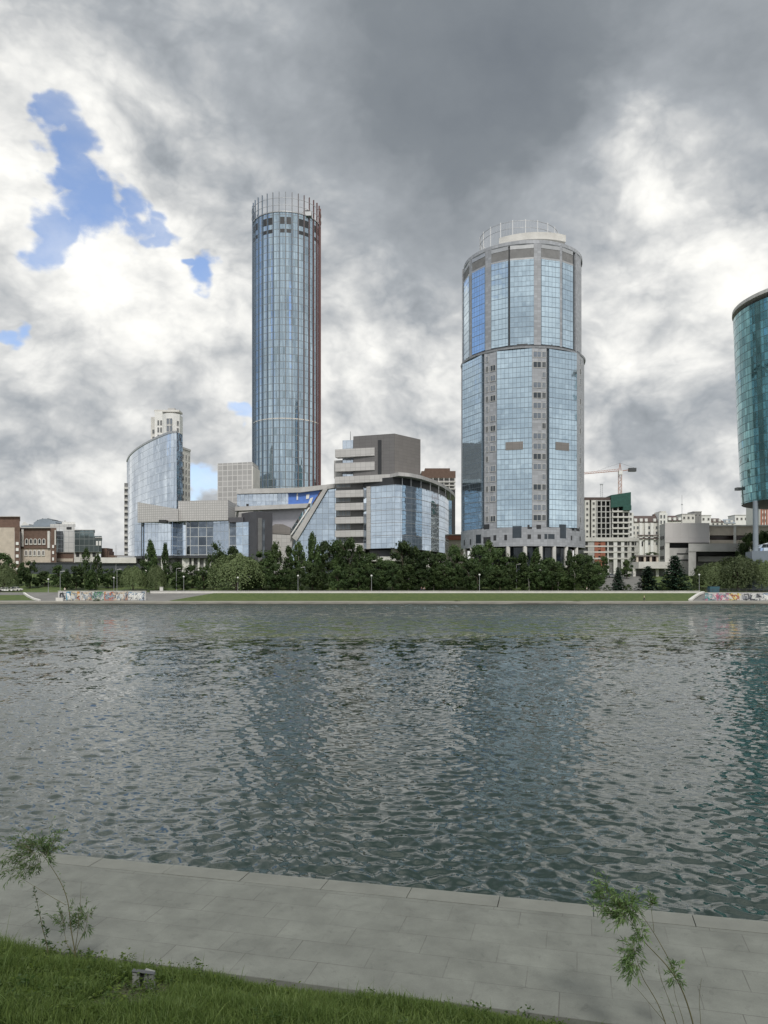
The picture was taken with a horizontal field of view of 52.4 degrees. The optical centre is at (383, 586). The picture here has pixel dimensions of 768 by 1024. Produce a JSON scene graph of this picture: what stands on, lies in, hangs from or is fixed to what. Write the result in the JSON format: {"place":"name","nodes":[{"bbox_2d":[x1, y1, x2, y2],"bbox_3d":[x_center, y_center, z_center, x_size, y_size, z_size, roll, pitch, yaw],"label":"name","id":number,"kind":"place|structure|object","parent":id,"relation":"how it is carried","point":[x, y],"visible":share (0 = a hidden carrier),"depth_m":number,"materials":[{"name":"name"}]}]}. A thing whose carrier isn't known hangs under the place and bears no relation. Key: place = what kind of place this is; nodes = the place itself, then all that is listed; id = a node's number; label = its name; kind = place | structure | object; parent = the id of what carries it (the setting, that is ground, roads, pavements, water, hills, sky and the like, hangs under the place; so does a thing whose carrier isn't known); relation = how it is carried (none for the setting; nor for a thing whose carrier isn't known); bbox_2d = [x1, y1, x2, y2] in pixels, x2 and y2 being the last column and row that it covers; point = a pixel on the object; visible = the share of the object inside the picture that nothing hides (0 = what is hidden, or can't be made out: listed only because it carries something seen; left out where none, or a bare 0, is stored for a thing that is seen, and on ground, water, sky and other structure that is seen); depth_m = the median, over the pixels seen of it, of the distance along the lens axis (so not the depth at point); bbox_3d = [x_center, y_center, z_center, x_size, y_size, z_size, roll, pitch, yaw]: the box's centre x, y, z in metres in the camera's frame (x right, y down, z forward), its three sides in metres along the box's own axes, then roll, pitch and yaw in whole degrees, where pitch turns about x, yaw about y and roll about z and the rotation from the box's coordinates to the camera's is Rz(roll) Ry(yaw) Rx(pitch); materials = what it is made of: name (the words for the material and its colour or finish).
{"place":"outdoors","nodes":[
{"label":"outdoors","id":0,"kind":"place"},
{"bbox_2d":[74,530,101,561],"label":"stepped glass office","id":1,"kind":"structure","parent":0,"point":[89,540],"depth_m":360.00,"materials":[{"name":"teal glass"}]},
{"bbox_2d":[0,593,210,600],"bbox_3d":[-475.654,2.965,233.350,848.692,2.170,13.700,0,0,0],"label":"paved slope","id":2,"kind":"structure","parent":0,"point":[150,596],"depth_m":234.07,"materials":[{"name":"grey concrete"}]},
{"bbox_2d":[58,591,146,599],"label":"graffiti wall","id":3,"kind":"structure","parent":2,"relation":"on","point":[104,595],"depth_m":227.59,"materials":[{"name":"multicoloured concrete"}]},
{"bbox_2d":[0,915,611,1023],"bbox_3d":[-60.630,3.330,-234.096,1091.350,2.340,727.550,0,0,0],"label":"grass slope","id":4,"kind":"structure","parent":0,"point":[125,990],"depth_m":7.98,"materials":[{"name":"green plant"}]},
{"bbox_2d":[0,816,95,956],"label":"willow sapling","id":5,"kind":"object","parent":4,"relation":"on","point":[39,845],"visible":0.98,"depth_m":8.87,"materials":[{"name":"green plant"}]},
{"bbox_2d":[131,968,154,988],"bbox_3d":[-2.506,4.203,8.168,0.272,0.379,0.110,0,0,15],"label":"ground box","id":6,"kind":"object","parent":4,"relation":"on","point":[135,977],"visible":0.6,"depth_m":8.15,"materials":[{"name":"metal"}]},
{"bbox_2d":[0,938,569,1023],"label":"weeds","id":7,"kind":"object","parent":4,"relation":"on","point":[107,993],"visible":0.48,"depth_m":7.77,"materials":[{"name":"green plant"}]},
{"bbox_2d":[584,869,693,1023],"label":"willow sapling","id":8,"kind":"object","parent":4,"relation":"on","point":[620,905],"visible":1,"depth_m":7.39,"materials":[{"name":"green plant"}]},
{"bbox_2d":[0,604,767,920],"bbox_3d":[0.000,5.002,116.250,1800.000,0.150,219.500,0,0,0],"label":"water","id":9,"kind":"structure","parent":0,"point":[554,752],"depth_m":24.93,"materials":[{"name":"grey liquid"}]},
{"bbox_2d":[0,858,767,1023],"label":"promenade","id":10,"kind":"structure","parent":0,"point":[549,965],"depth_m":9.60,"materials":[{"name":"grey concrete"}]},
{"bbox_2d":[0,848,767,933],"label":"quay coping","id":11,"kind":"object","parent":10,"relation":"on","point":[715,922],"visible":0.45,"depth_m":11.25,"materials":[{"name":"concrete"}]},
{"bbox_2d":[0,601,767,603],"bbox_3d":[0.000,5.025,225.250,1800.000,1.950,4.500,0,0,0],"label":"quay","id":12,"kind":"structure","parent":0,"point":[383,602],"depth_m":223.01,"materials":[{"name":"concrete"}]},
{"bbox_2d":[0,574,767,591],"bbox_3d":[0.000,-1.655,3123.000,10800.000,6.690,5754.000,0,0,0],"label":"ground","id":13,"kind":"structure","parent":0,"point":[43,588],"depth_m":261.51,"materials":[{"name":"green plant"}]},
{"bbox_2d":[0,564,19,589],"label":"willow tree","id":14,"kind":"object","parent":13,"relation":"on","point":[7,572],"visible":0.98,"depth_m":250.61,"materials":[{"name":"green plant"}]},
{"bbox_2d":[0,516,55,571],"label":"brown brick hall","id":15,"kind":"structure","parent":13,"relation":"on","point":[32,543],"depth_m":325.00,"materials":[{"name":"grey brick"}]},
{"bbox_2d":[17,560,42,587],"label":"broadleaf tree","id":16,"kind":"object","parent":13,"relation":"on","point":[27,576],"visible":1,"depth_m":261.12,"materials":[{"name":"green plant"}]},
{"bbox_2d":[20,518,74,561],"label":"white office block","id":17,"kind":"structure","parent":13,"relation":"on","point":[64,536],"depth_m":370.00,"materials":[{"name":"paint"}]},
{"bbox_2d":[47,565,64,586],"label":"broadleaf tree","id":18,"kind":"object","parent":13,"relation":"on","point":[57,569],"visible":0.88,"depth_m":265.20,"materials":[{"name":"green plant"}]},
{"bbox_2d":[56,552,73,561],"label":"brick annex","id":19,"kind":"object","parent":13,"relation":"on","point":[64,556],"visible":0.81,"depth_m":331.00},
{"bbox_2d":[62,565,88,589],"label":"broadleaf tree","id":20,"kind":"object","parent":13,"relation":"on","point":[76,570],"visible":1,"depth_m":256.98,"materials":[{"name":"green plant"}]},
{"bbox_2d":[30,556,139,573],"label":"long dark hall","id":21,"kind":"structure","parent":13,"relation":"on","point":[120,562],"depth_m":300.00,"materials":[{"name":"concrete"}]},
{"bbox_2d":[77,547,93,583],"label":"birch tree","id":22,"kind":"object","parent":13,"relation":"on","point":[85,565],"visible":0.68,"depth_m":261.44,"materials":[{"name":"green plant"}]},
{"bbox_2d":[97,568,119,587],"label":"broadleaf tree","id":23,"kind":"object","parent":13,"relation":"on","point":[105,577],"visible":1,"depth_m":261.34,"materials":[{"name":"green plant"}]},
{"bbox_2d":[124,483,126,554],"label":"dark slab block","id":24,"kind":"structure","parent":13,"relation":"on","point":[125,518],"depth_m":410.00,"materials":[{"name":"concrete"}]},
{"bbox_2d":[118,565,146,590],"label":"willow tree","id":25,"kind":"object","parent":13,"relation":"on","point":[136,574],"visible":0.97,"depth_m":252.00,"materials":[{"name":"green plant"}]},
{"bbox_2d":[143,539,158,587],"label":"narrow tree","id":26,"kind":"object","parent":13,"relation":"on","point":[151,552],"visible":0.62,"depth_m":261.21,"materials":[{"name":"green plant"}]},
{"bbox_2d":[145,565,166,590],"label":"willow tree","id":27,"kind":"object","parent":13,"relation":"on","point":[158,571],"visible":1,"depth_m":252.34,"materials":[{"name":"green plant"}]},
{"bbox_2d":[126,408,190,555],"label":"curved apartment tower","id":28,"kind":"structure","parent":13,"relation":"on","point":[158,468],"depth_m":348.40,"materials":[{"name":"blue glass"}]},
{"bbox_2d":[160,543,169,585],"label":"narrow tree","id":29,"kind":"object","parent":13,"relation":"on","point":[164,556],"visible":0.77,"depth_m":263.62,"materials":[{"name":"green plant"}]},
{"bbox_2d":[165,562,184,585],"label":"broadleaf tree","id":30,"kind":"object","parent":13,"relation":"on","point":[175,565],"visible":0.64,"depth_m":261.33,"materials":[{"name":"green plant"}]},
{"bbox_2d":[169,572,193,590],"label":"broadleaf tree","id":31,"kind":"object","parent":13,"relation":"on","point":[180,581],"visible":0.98,"depth_m":250.87,"materials":[{"name":"green plant"}]},
{"bbox_2d":[134,500,235,574],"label":"glass pavilion","id":32,"kind":"structure","parent":13,"relation":"on","point":[188,532],"depth_m":293.19,"materials":[{"name":"glass"}]},
{"bbox_2d":[182,565,199,587],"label":"broadleaf tree","id":33,"kind":"object","parent":13,"relation":"on","point":[190,568],"visible":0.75,"depth_m":260.92,"materials":[{"name":"green plant"}]},
{"bbox_2d":[193,566,213,589],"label":"broadleaf tree","id":34,"kind":"object","parent":13,"relation":"on","point":[201,582],"visible":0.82,"depth_m":257.22,"materials":[{"name":"green plant"}]},
{"bbox_2d":[205,541,223,586],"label":"broadleaf tree","id":35,"kind":"object","parent":13,"relation":"on","point":[218,553],"visible":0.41,"depth_m":263.46,"materials":[{"name":"green plant"}]},
{"bbox_2d":[206,552,267,590],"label":"willow tree","id":36,"kind":"object","parent":13,"relation":"on","point":[228,566],"visible":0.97,"depth_m":247.33,"materials":[{"name":"green plant"}]},
{"bbox_2d":[217,462,259,516],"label":"gridded panel block","id":37,"kind":"structure","parent":13,"relation":"on","point":[232,478],"depth_m":320.39,"materials":[{"name":"concrete"}]},
{"bbox_2d":[228,511,271,577],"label":"dark cube building","id":38,"kind":"structure","parent":13,"relation":"on","point":[253,532],"depth_m":285.13,"materials":[{"name":"metal"}]},
{"bbox_2d":[248,565,271,590],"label":"broadleaf tree","id":39,"kind":"object","parent":13,"relation":"on","point":[266,576],"visible":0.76,"depth_m":250.94,"materials":[{"name":"green plant"}]},
{"bbox_2d":[251,550,279,588],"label":"broadleaf tree","id":40,"kind":"object","parent":13,"relation":"on","point":[266,561],"visible":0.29,"depth_m":258.75,"materials":[{"name":"green plant"}]},
{"bbox_2d":[267,541,284,581],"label":"birch tree","id":41,"kind":"object","parent":13,"relation":"on","point":[276,553],"visible":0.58,"depth_m":265.32,"materials":[{"name":"green plant"}]},
{"bbox_2d":[266,563,287,589],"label":"broadleaf tree","id":42,"kind":"object","parent":13,"relation":"on","point":[276,575],"visible":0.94,"depth_m":254.45,"materials":[{"name":"green plant"}]},
{"bbox_2d":[235,484,335,572],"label":"frame building","id":43,"kind":"structure","parent":13,"relation":"on","point":[285,507],"depth_m":304.00,"materials":[{"name":"grey concrete"}]},
{"bbox_2d":[252,192,320,545],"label":"glass tower","id":44,"kind":"structure","parent":13,"relation":"on","point":[286,349],"depth_m":395.03,"materials":[{"name":"glass"}]},
{"bbox_2d":[288,541,305,583],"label":"birch tree","id":45,"kind":"object","parent":13,"relation":"on","point":[298,547],"visible":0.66,"depth_m":263.00,"materials":[{"name":"green plant"}]},
{"bbox_2d":[287,567,310,590],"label":"birch tree","id":46,"kind":"object","parent":13,"relation":"on","point":[296,585],"visible":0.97,"depth_m":251.06,"materials":[{"name":"green plant"}]},
{"bbox_2d":[303,531,321,588],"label":"narrow tree","id":47,"kind":"object","parent":13,"relation":"on","point":[312,549],"visible":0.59,"depth_m":259.46,"materials":[{"name":"green plant"}]},
{"bbox_2d":[311,563,331,590],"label":"birch tree","id":48,"kind":"object","parent":13,"relation":"on","point":[322,585],"visible":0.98,"depth_m":252.81,"materials":[{"name":"green plant"}]},
{"bbox_2d":[312,540,338,581],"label":"broadleaf tree","id":49,"kind":"object","parent":13,"relation":"on","point":[324,546],"visible":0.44,"depth_m":265.77,"materials":[{"name":"green plant"}]},
{"bbox_2d":[326,539,350,582],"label":"broadleaf tree","id":50,"kind":"object","parent":13,"relation":"on","point":[335,545],"visible":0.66,"depth_m":266.02,"materials":[{"name":"green plant"}]},
{"bbox_2d":[328,564,350,590],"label":"broadleaf tree","id":51,"kind":"object","parent":13,"relation":"on","point":[337,573],"visible":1,"depth_m":250.35,"materials":[{"name":"green plant"}]},
{"bbox_2d":[336,537,359,584],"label":"broadleaf tree","id":52,"kind":"object","parent":13,"relation":"on","point":[349,545],"visible":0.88,"depth_m":263.13,"materials":[{"name":"green plant"}]},
{"bbox_2d":[348,567,367,590],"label":"broadleaf tree","id":53,"kind":"object","parent":13,"relation":"on","point":[357,572],"visible":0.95,"depth_m":251.66,"materials":[{"name":"green plant"}]},
{"bbox_2d":[358,566,379,590],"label":"broadleaf tree","id":54,"kind":"object","parent":13,"relation":"on","point":[372,571],"visible":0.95,"depth_m":250.91,"materials":[{"name":"green plant"}]},
{"bbox_2d":[355,552,382,588],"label":"broadleaf tree","id":55,"kind":"object","parent":13,"relation":"on","point":[369,557],"visible":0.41,"depth_m":259.00,"materials":[{"name":"green plant"}]},
{"bbox_2d":[380,561,402,590],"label":"broadleaf tree","id":56,"kind":"object","parent":13,"relation":"on","point":[392,581],"visible":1,"depth_m":250.12,"materials":[{"name":"green plant"}]},
{"bbox_2d":[334,431,454,574],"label":"canopy office building","id":57,"kind":"structure","parent":13,"relation":"on","point":[388,496],"depth_m":291.23,"materials":[{"name":"blue glass"}]},
{"bbox_2d":[390,540,418,583],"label":"broadleaf tree","id":58,"kind":"object","parent":13,"relation":"on","point":[403,547],"visible":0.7,"depth_m":261.90,"materials":[{"name":"green plant"}]},
{"bbox_2d":[397,564,418,590],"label":"birch tree","id":59,"kind":"object","parent":13,"relation":"on","point":[408,574],"visible":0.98,"depth_m":254.60,"materials":[{"name":"green plant"}]},
{"bbox_2d":[409,569,432,589],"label":"broadleaf tree","id":60,"kind":"object","parent":13,"relation":"on","point":[422,582],"visible":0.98,"depth_m":252.67,"materials":[{"name":"green plant"}]},
{"bbox_2d":[414,550,441,585],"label":"broadleaf tree","id":61,"kind":"object","parent":13,"relation":"on","point":[425,556],"visible":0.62,"depth_m":256.90,"materials":[{"name":"green plant"}]},
{"bbox_2d":[429,563,451,589],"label":"broadleaf tree","id":62,"kind":"object","parent":13,"relation":"on","point":[438,568],"visible":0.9,"depth_m":254.91,"materials":[{"name":"green plant"}]},
{"bbox_2d":[438,568,461,589],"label":"broadleaf tree","id":63,"kind":"object","parent":13,"relation":"on","point":[452,572],"visible":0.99,"depth_m":254.32,"materials":[{"name":"green plant"}]},
{"bbox_2d":[442,544,467,588],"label":"broadleaf tree","id":64,"kind":"object","parent":13,"relation":"on","point":[458,557],"visible":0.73,"depth_m":259.29,"materials":[{"name":"green plant"}]},
{"bbox_2d":[457,561,476,590],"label":"broadleaf tree","id":65,"kind":"object","parent":13,"relation":"on","point":[467,566],"visible":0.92,"depth_m":251.58,"materials":[{"name":"green plant"}]},
{"bbox_2d":[466,562,488,590],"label":"broadleaf tree","id":66,"kind":"object","parent":13,"relation":"on","point":[473,584],"visible":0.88,"depth_m":250.51,"materials":[{"name":"green plant"}]},
{"bbox_2d":[465,544,494,589],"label":"broadleaf tree","id":67,"kind":"object","parent":13,"relation":"on","point":[480,550],"visible":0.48,"depth_m":257.23,"materials":[{"name":"green plant"}]},
{"bbox_2d":[485,547,512,583],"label":"broadleaf tree","id":68,"kind":"object","parent":13,"relation":"on","point":[497,553],"visible":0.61,"depth_m":265.19,"materials":[{"name":"green plant"}]},
{"bbox_2d":[489,569,509,590],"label":"broadleaf tree","id":69,"kind":"object","parent":13,"relation":"on","point":[499,574],"visible":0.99,"depth_m":252.96,"materials":[{"name":"green plant"}]},
{"bbox_2d":[501,563,521,589],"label":"tree","id":70,"kind":"object","parent":13,"relation":"on","point":[509,569],"visible":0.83,"depth_m":255.12,"materials":[{"name":"green plant"}]},
{"bbox_2d":[515,552,529,586],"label":"narrow tree","id":71,"kind":"object","parent":13,"relation":"on","point":[523,558],"visible":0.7,"depth_m":264.41,"materials":[{"name":"green plant"}]},
{"bbox_2d":[461,219,585,572],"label":"stepped glass tower","id":72,"kind":"structure","parent":13,"relation":"on","point":[522,422],"depth_m":270.35,"materials":[{"name":"blue glass"}]},
{"bbox_2d":[518,566,540,590],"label":"birch tree","id":73,"kind":"object","parent":13,"relation":"on","point":[529,573],"visible":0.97,"depth_m":253.33,"materials":[{"name":"green plant"}]},
{"bbox_2d":[528,548,542,589],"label":"narrow tree","id":74,"kind":"object","parent":13,"relation":"on","point":[535,558],"visible":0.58,"depth_m":258.06,"materials":[{"name":"green plant"}]},
{"bbox_2d":[529,563,552,590],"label":"broadleaf tree","id":75,"kind":"object","parent":13,"relation":"on","point":[542,583],"visible":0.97,"depth_m":252.89,"materials":[{"name":"green plant"}]},
{"bbox_2d":[541,561,563,590],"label":"broadleaf tree","id":76,"kind":"object","parent":13,"relation":"on","point":[553,565],"visible":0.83,"depth_m":253.67,"materials":[{"name":"green plant"}]},
{"bbox_2d":[547,566,568,590],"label":"birch tree","id":77,"kind":"object","parent":13,"relation":"on","point":[563,579],"visible":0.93,"depth_m":254.18,"materials":[{"name":"green plant"}]},
{"bbox_2d":[564,562,584,590],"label":"birch tree","id":78,"kind":"object","parent":13,"relation":"on","point":[574,585],"visible":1,"depth_m":252.97,"materials":[{"name":"green plant"}]},
{"bbox_2d":[578,562,600,590],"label":"birch tree","id":79,"kind":"object","parent":13,"relation":"on","point":[585,575],"visible":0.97,"depth_m":250.55,"materials":[{"name":"green plant"}]},
{"bbox_2d":[583,565,606,590],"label":"broadleaf tree","id":80,"kind":"object","parent":13,"relation":"on","point":[598,569],"visible":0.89,"depth_m":250.43,"materials":[{"name":"green plant"}]},
{"bbox_2d":[584,492,630,536],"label":"unfinished apartment block","id":81,"kind":"structure","parent":13,"relation":"on","point":[608,516],"depth_m":440.00,"materials":[{"name":"grey concrete"}]},
{"bbox_2d":[578,537,642,573],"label":"annex with orange bays","id":82,"kind":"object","parent":13,"relation":"on","point":[616,551],"visible":0.69,"depth_m":345.00,"materials":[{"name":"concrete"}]},
{"bbox_2d":[610,567,625,590],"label":"spruce tree","id":83,"kind":"object","parent":13,"relation":"on","point":[618,585],"visible":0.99,"depth_m":249.47,"materials":[{"name":"green plant"}]},
{"bbox_2d":[633,514,657,554],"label":"white mansard apartments","id":84,"kind":"structure","parent":13,"relation":"on","point":[645,529],"depth_m":469.95,"materials":[{"name":"concrete"}]},
{"bbox_2d":[634,566,661,590],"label":"spruce tree","id":85,"kind":"object","parent":13,"relation":"on","point":[645,582],"visible":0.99,"depth_m":249.29,"materials":[{"name":"green plant"}]},
{"bbox_2d":[629,555,668,575],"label":"round terrace","id":86,"kind":"structure","parent":13,"relation":"on","point":[657,568],"depth_m":292.37,"materials":[{"name":"concrete"}]},
{"bbox_2d":[655,555,694,590],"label":"spruce tree","id":87,"kind":"object","parent":13,"relation":"on","point":[673,580],"visible":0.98,"depth_m":250.88,"materials":[{"name":"green plant"}]},
{"bbox_2d":[659,523,767,575],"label":"blank panel hall","id":88,"kind":"structure","parent":13,"relation":"on","point":[689,546],"depth_m":300.00,"materials":[{"name":"concrete"}]},
{"bbox_2d":[693,561,734,590],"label":"willow tree","id":89,"kind":"object","parent":13,"relation":"on","point":[707,572],"visible":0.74,"depth_m":253.37,"materials":[{"name":"green plant"}]},
{"bbox_2d":[709,554,767,590],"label":"willow tree","id":90,"kind":"object","parent":13,"relation":"on","point":[739,565],"visible":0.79,"depth_m":248.85,"materials":[{"name":"green plant"}]},
{"bbox_2d":[732,288,767,550],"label":"teal glass tower","id":91,"kind":"structure","parent":13,"relation":"on","point":[750,324],"depth_m":257.43,"materials":[{"name":"glass"}]},
{"bbox_2d":[740,559,767,590],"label":"willow tree","id":92,"kind":"object","parent":13,"relation":"on","point":[763,566],"visible":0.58,"depth_m":248.29,"materials":[{"name":"green plant"}]},
{"bbox_2d":[745,543,767,589],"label":"curved podium","id":93,"kind":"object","parent":13,"relation":"on","point":[761,553],"visible":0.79,"depth_m":253.44,"materials":[{"name":"grey glass"}]},
{"bbox_2d":[0,0,767,569],"label":"sky","id":94,"kind":"structure","parent":0,"point":[140,140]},
{"bbox_2d":[170,593,696,600],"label":"grass bank","id":95,"kind":"structure","parent":0,"point":[444,597],"depth_m":231.84,"materials":[{"name":"green plant"}]},
{"bbox_2d":[150,591,699,592],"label":"parapet","id":96,"kind":"structure","parent":95,"relation":"on","point":[424,591],"depth_m":239.90,"materials":[{"name":"concrete"}]},
{"bbox_2d":[420,468,455,533],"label":"tower under construction","id":97,"kind":"structure","parent":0,"point":[446,476],"depth_m":430.00,"materials":[{"name":"brown brick"}]},
{"bbox_2d":[446,534,462,573],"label":"shop building","id":98,"kind":"structure","parent":0,"point":[455,539],"depth_m":360.00,"materials":[{"name":"brick"}]},
{"bbox_2d":[598,574,641,590],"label":"street","id":99,"kind":"structure","parent":0,"point":[631,580],"depth_m":275.92,"materials":[{"name":"grey asphalt"}]},
{"bbox_2d":[693,594,767,600],"bbox_3d":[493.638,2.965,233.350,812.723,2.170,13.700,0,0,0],"label":"paved ramp","id":100,"kind":"structure","parent":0,"point":[700,598],"depth_m":227.24,"materials":[{"name":"grey concrete"}]},
{"bbox_2d":[704,593,767,599],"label":"graffiti wall","id":101,"kind":"structure","parent":100,"relation":"on","point":[735,596],"depth_m":227.59,"materials":[{"name":"multicoloured concrete"}]},
{"bbox_2d":[746,508,767,550],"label":"orange striped tower","id":102,"kind":"structure","parent":0,"point":[762,516],"depth_m":420.33,"materials":[{"name":"white paint"}]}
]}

